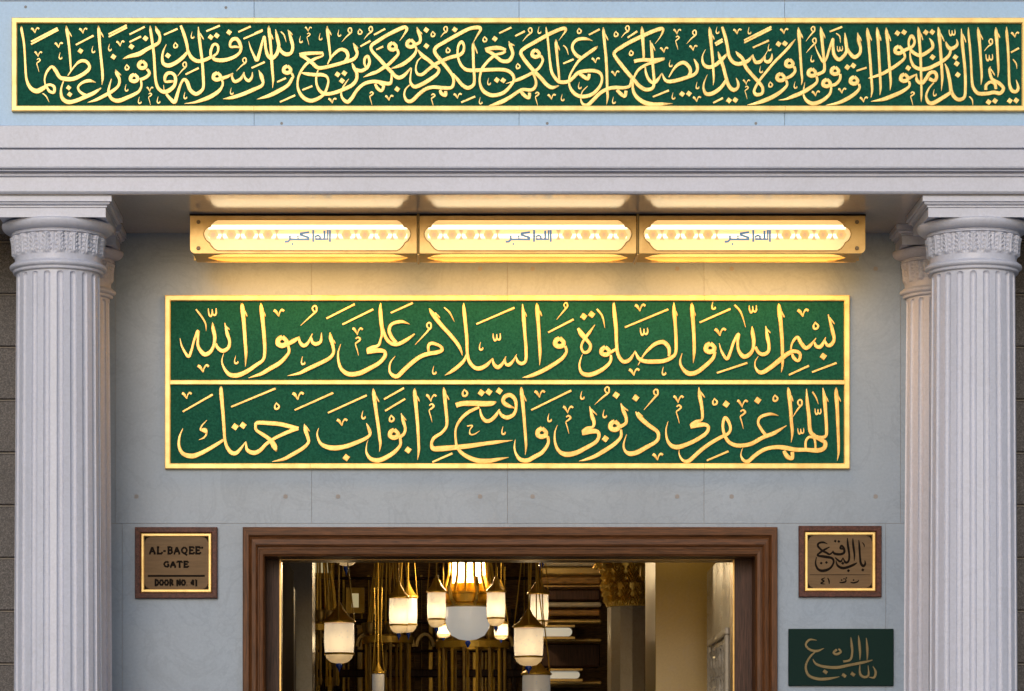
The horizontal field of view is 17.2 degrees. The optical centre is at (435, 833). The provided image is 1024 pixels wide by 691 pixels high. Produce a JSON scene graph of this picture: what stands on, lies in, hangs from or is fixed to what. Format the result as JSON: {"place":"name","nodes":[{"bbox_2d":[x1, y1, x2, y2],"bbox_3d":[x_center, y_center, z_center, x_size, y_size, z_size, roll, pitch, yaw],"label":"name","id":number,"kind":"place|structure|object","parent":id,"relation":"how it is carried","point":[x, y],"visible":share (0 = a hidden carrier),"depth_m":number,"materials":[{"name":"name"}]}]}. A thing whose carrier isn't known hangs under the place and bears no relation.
{"place":"outdoors","nodes":[
{"label":"outdoors","id":0,"kind":"place"},
{"bbox_2d":[289,563,314,690],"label":"stone pier","id":1,"kind":"structure","parent":0,"point":[304,580],"depth_m":25.40,"materials":[{"name":"stone"}]},
{"bbox_2d":[0,0,1023,125],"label":"parapet wall","id":2,"kind":"structure","parent":0,"point":[10,10],"depth_m":20.58,"materials":[{"name":"grey stone"}]},
{"bbox_2d":[12,18,1023,111],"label":"inscription panel","id":3,"kind":"object","parent":2,"relation":"attached to","point":[517,64],"visible":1,"depth_m":20.56,"materials":[{"name":"green ceramic"}]},
{"bbox_2d":[551,575,606,690],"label":"hall wall","id":4,"kind":"structure","parent":0,"point":[599,673],"depth_m":40.00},
{"bbox_2d":[539,563,601,686],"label":"gallery beams","id":5,"kind":"structure","parent":4,"relation":"attached to","point":[574,590],"depth_m":31.20,"materials":[{"name":"wood"}]},
{"bbox_2d":[543,625,574,639],"bbox_3d":[1.111,-1.826,30.760,0.314,0.128,0.180,0,0,0],"label":"gallery lantern","id":6,"kind":"object","parent":5,"relation":"attached to","point":[558,632],"visible":0.76,"depth_m":30.70,"materials":[{"name":"grey"}]},
{"bbox_2d":[550,669,582,681],"bbox_3d":[1.186,-1.436,30.760,0.302,0.116,0.180,0,0,0],"label":"gallery lantern","id":7,"kind":"object","parent":5,"relation":"attached to","point":[565,675],"visible":0.84,"depth_m":30.70,"materials":[{"name":"grey"}]},
{"bbox_2d":[593,563,644,690],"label":"hall column","id":8,"kind":"structure","parent":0,"point":[622,587],"depth_m":27.82,"materials":[{"name":"stone"}]},
{"bbox_2d":[645,563,715,690],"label":"wall","id":9,"kind":"structure","parent":0,"point":[675,626],"depth_m":25.00,"materials":[{"name":"paint"}]},
{"label":"ground","id":10,"kind":"structure","parent":0,"visible":0},
{"bbox_2d":[0,234,15,690],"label":"block wall","id":11,"kind":"structure","parent":10,"relation":"on","point":[7,404],"depth_m":22.03,"materials":[{"name":"grey stone"}]},
{"bbox_2d":[0,195,122,690],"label":"column","id":12,"kind":"structure","parent":10,"relation":"on","point":[58,269],"depth_m":20.82,"materials":[{"name":"white stone"}]},
{"bbox_2d":[0,126,1023,233],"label":"entablature","id":13,"kind":"structure","parent":12,"relation":"on","point":[170,179],"depth_m":20.58,"materials":[{"name":"white stone"}]},
{"bbox_2d":[189,214,416,261],"bbox_3d":[-0.831,-3.782,21.467,1.438,0.254,0.350,0,0,0],"label":"strip lantern","id":14,"kind":"object","parent":13,"relation":"hanging from","point":[303,237],"visible":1,"depth_m":21.31,"materials":[{"name":"yellow glass"}]},
{"bbox_2d":[417,214,636,263],"bbox_3d":[0.578,-3.775,21.464,1.387,0.266,0.356,0,0,0],"label":"strip lantern","id":15,"kind":"object","parent":13,"relation":"hanging from","point":[526,237],"visible":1,"depth_m":21.31,"materials":[{"name":"yellow glass"}]},
{"bbox_2d":[634,214,865,263],"bbox_3d":[1.992,-3.775,21.464,1.447,0.266,0.356,0,0,0],"label":"strip lantern","id":16,"kind":"object","parent":13,"relation":"hanging from","point":[750,237],"visible":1,"depth_m":21.31,"materials":[{"name":"yellow glass"}]},
{"bbox_2d":[100,224,125,690],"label":"column","id":17,"kind":"structure","parent":10,"relation":"on","point":[113,252],"depth_m":21.92,"materials":[{"name":"white stone"}]},
{"bbox_2d":[283,563,293,690],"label":"entrance reveal","id":18,"kind":"object","parent":10,"relation":"on","point":[288,628],"visible":0.19,"depth_m":23.61,"materials":[{"name":"brown wood"}]},
{"bbox_2d":[294,588,295,690],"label":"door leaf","id":19,"kind":"object","parent":10,"relation":"on","point":[294,639],"visible":0.24,"depth_m":24.94,"materials":[{"name":"brown wood"}]},
{"bbox_2d":[315,563,550,690],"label":"timber screen","id":20,"kind":"object","parent":10,"relation":"on","point":[424,663],"visible":0.23,"depth_m":36.10,"materials":[{"name":"brown wood"}]},
{"bbox_2d":[315,563,334,578],"bbox_3d":[-1.207,-2.817,35.830,0.276,0.242,0.120,0,0,0],"label":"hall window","id":21,"kind":"structure","parent":20,"relation":"attached to","point":[333,565],"depth_m":35.80,"materials":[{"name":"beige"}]},
{"bbox_2d":[346,588,364,613],"bbox_3d":[-0.848,-2.465,35.830,0.195,0.270,0.120,0,0,0],"label":"hall window","id":22,"kind":"structure","parent":20,"relation":"attached to","point":[358,596],"depth_m":35.77,"materials":[{"name":"beige wood"}]},
{"bbox_2d":[109,233,905,690],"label":"gate wall","id":23,"kind":"structure","parent":10,"relation":"on","point":[177,643],"depth_m":22.00,"materials":[{"name":"grey stone"}]},
{"bbox_2d":[135,527,217,598],"bbox_3d":[-1.684,-1.758,21.980,0.535,0.462,0.038,0,0,0],"label":"name plaque","id":24,"kind":"object","parent":23,"relation":"attached to","point":[176,562],"visible":1,"depth_m":21.98,"materials":[{"name":"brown wood"}]},
{"bbox_2d":[165,295,849,468],"bbox_3d":[0.469,-2.933,21.978,4.453,1.129,0.039,0,0,0],"label":"inscription panel","id":25,"kind":"object","parent":23,"relation":"attached to","point":[507,381],"visible":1,"depth_m":21.98,"materials":[{"name":"green ceramic"}]},
{"bbox_2d":[243,527,777,690],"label":"door surround","id":26,"kind":"object","parent":23,"relation":"attached to","point":[749,555],"visible":1,"depth_m":21.95,"materials":[{"name":"brown wood"}]},
{"bbox_2d":[798,526,881,596],"bbox_3d":[2.633,-1.767,21.980,0.538,0.462,0.038,0,0,0],"label":"name plaque","id":27,"kind":"object","parent":23,"relation":"attached to","point":[839,561],"visible":1,"depth_m":21.98,"materials":[{"name":"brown wood"}]},
{"bbox_2d":[788,629,893,685],"bbox_3d":[2.640,-1.144,21.982,0.683,0.371,0.035,0,0,0],"label":"sign","id":28,"kind":"object","parent":23,"relation":"attached to","point":[840,657],"visible":1,"depth_m":21.97,"materials":[{"name":"green metal"}]},
{"bbox_2d":[707,563,729,690],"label":"entrance reveal","id":29,"kind":"object","parent":10,"relation":"on","point":[718,597],"visible":0.24,"depth_m":23.48,"materials":[{"name":"stone"}]},
{"bbox_2d":[707,627,728,690],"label":"carved panel","id":30,"kind":"object","parent":29,"relation":"attached to","point":[717,668],"visible":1,"depth_m":23.21,"materials":[{"name":"wood"}]},
{"bbox_2d":[889,224,930,690],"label":"column","id":31,"kind":"structure","parent":10,"relation":"on","point":[909,253],"depth_m":21.85,"materials":[{"name":"white stone"}]},
{"bbox_2d":[906,195,1023,690],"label":"column","id":32,"kind":"structure","parent":10,"relation":"on","point":[972,269],"depth_m":20.83,"materials":[{"name":"white stone"}]},
{"bbox_2d":[1015,235,1023,690],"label":"block wall","id":33,"kind":"structure","parent":10,"relation":"on","point":[1019,294],"depth_m":22.03,"materials":[{"name":"grey stone"}]},
{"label":"ceiling","id":34,"kind":"structure","parent":0,"visible":0},
{"bbox_2d":[315,563,339,685],"bbox_3d":[-1.158,-3.334,33.600,0.469,3.733,0.469,0,0,0],"label":"ring chandelier","id":35,"kind":"object","parent":34,"relation":"hanging from","point":[319,619],"visible":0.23,"depth_m":33.53,"materials":[{"name":"gold metal"}]},
{"bbox_2d":[322,563,355,671],"bbox_3d":[-0.756,-3.234,26.596,0.265,3.932,0.274,0,0,0],"label":"mosque lamp","id":36,"kind":"object","parent":34,"relation":"hanging from","point":[339,621],"visible":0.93,"depth_m":26.51,"materials":[{"name":"white glass"}]},
{"bbox_2d":[340,563,354,574],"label":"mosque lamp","id":37,"kind":"object","parent":34,"relation":"hanging from","point":[345,568],"visible":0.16,"depth_m":27.38,"materials":[{"name":"glass"}]},
{"bbox_2d":[372,563,384,690],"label":"mosque lamp","id":38,"kind":"object","parent":34,"relation":"hanging from","point":[378,672],"visible":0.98,"depth_m":29.98,"materials":[{"name":"gold metal"}]},
{"bbox_2d":[362,563,413,690],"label":"ring chandelier","id":39,"kind":"object","parent":34,"relation":"hanging from","point":[389,638],"visible":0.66,"depth_m":32.92,"materials":[{"name":"gold metal"}]},
{"bbox_2d":[388,563,408,639],"bbox_3d":[-0.304,-3.402,28.197,0.180,3.596,0.186,0,0,0],"label":"mosque lamp","id":40,"kind":"object","parent":34,"relation":"hanging from","point":[398,596],"visible":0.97,"depth_m":28.14,"materials":[{"name":"white glass"}]},
{"bbox_2d":[400,563,417,639],"bbox_3d":[-0.234,-3.440,29.397,0.175,3.521,0.181,0,0,0],"label":"mosque lamp","id":41,"kind":"object","parent":34,"relation":"hanging from","point":[412,611],"visible":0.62,"depth_m":29.35,"materials":[{"name":"white glass"}]},
{"bbox_2d":[426,563,446,634],"bbox_3d":[0.011,-3.420,27.997,0.172,3.559,0.178,0,0,0],"label":"mosque lamp","id":42,"kind":"object","parent":34,"relation":"hanging from","point":[436,591],"visible":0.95,"depth_m":27.94,"materials":[{"name":"white glass"}]},
{"bbox_2d":[437,569,449,640],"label":"mosque lamp","id":43,"kind":"object","parent":34,"relation":"hanging from","point":[443,633],"visible":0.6,"depth_m":30.15,"materials":[{"name":"white glass"}]},
{"bbox_2d":[432,563,503,647],"bbox_3d":[0.282,-3.402,29.200,0.622,3.596,0.624,0,0,-37],"label":"chandelier","id":44,"kind":"object","parent":34,"relation":"hanging from","point":[466,604],"visible":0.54,"depth_m":29.05,"materials":[{"name":"grey glass"}]},
{"bbox_2d":[435,563,509,690],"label":"ring chandelier","id":45,"kind":"object","parent":34,"relation":"hanging from","point":[491,643],"visible":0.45,"depth_m":31.87,"materials":[{"name":"gold metal"}]},
{"bbox_2d":[486,563,505,631],"bbox_3d":[0.504,-3.427,27.997,0.172,3.546,0.178,0,0,0],"label":"mosque lamp","id":46,"kind":"object","parent":34,"relation":"hanging from","point":[495,591],"visible":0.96,"depth_m":27.94,"materials":[{"name":"white glass"}]},
{"bbox_2d":[494,563,508,641],"bbox_3d":[0.589,-3.449,30.198,0.141,3.502,0.146,0,0,0],"label":"mosque lamp","id":47,"kind":"object","parent":34,"relation":"hanging from","point":[501,634],"visible":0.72,"depth_m":30.16,"materials":[{"name":"white glass"}]},
{"bbox_2d":[512,563,544,673],"bbox_3d":[0.736,-3.226,26.596,0.260,3.949,0.268,0,0,0],"label":"mosque lamp","id":48,"kind":"object","parent":34,"relation":"hanging from","point":[528,627],"visible":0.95,"depth_m":26.52,"materials":[{"name":"white glass"}]},
{"bbox_2d":[521,563,551,690],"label":"mosque lamp","id":49,"kind":"object","parent":34,"relation":"hanging from","point":[537,678],"visible":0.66,"depth_m":27.12,"materials":[{"name":"white metal"}]},
{"bbox_2d":[527,563,549,628],"bbox_3d":[0.842,-3.401,27.597,0.187,3.598,0.194,0,0,0],"label":"mosque lamp","id":50,"kind":"object","parent":34,"relation":"hanging from","point":[546,593],"visible":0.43,"depth_m":27.53,"materials":[{"name":"white glass"}]}
]}

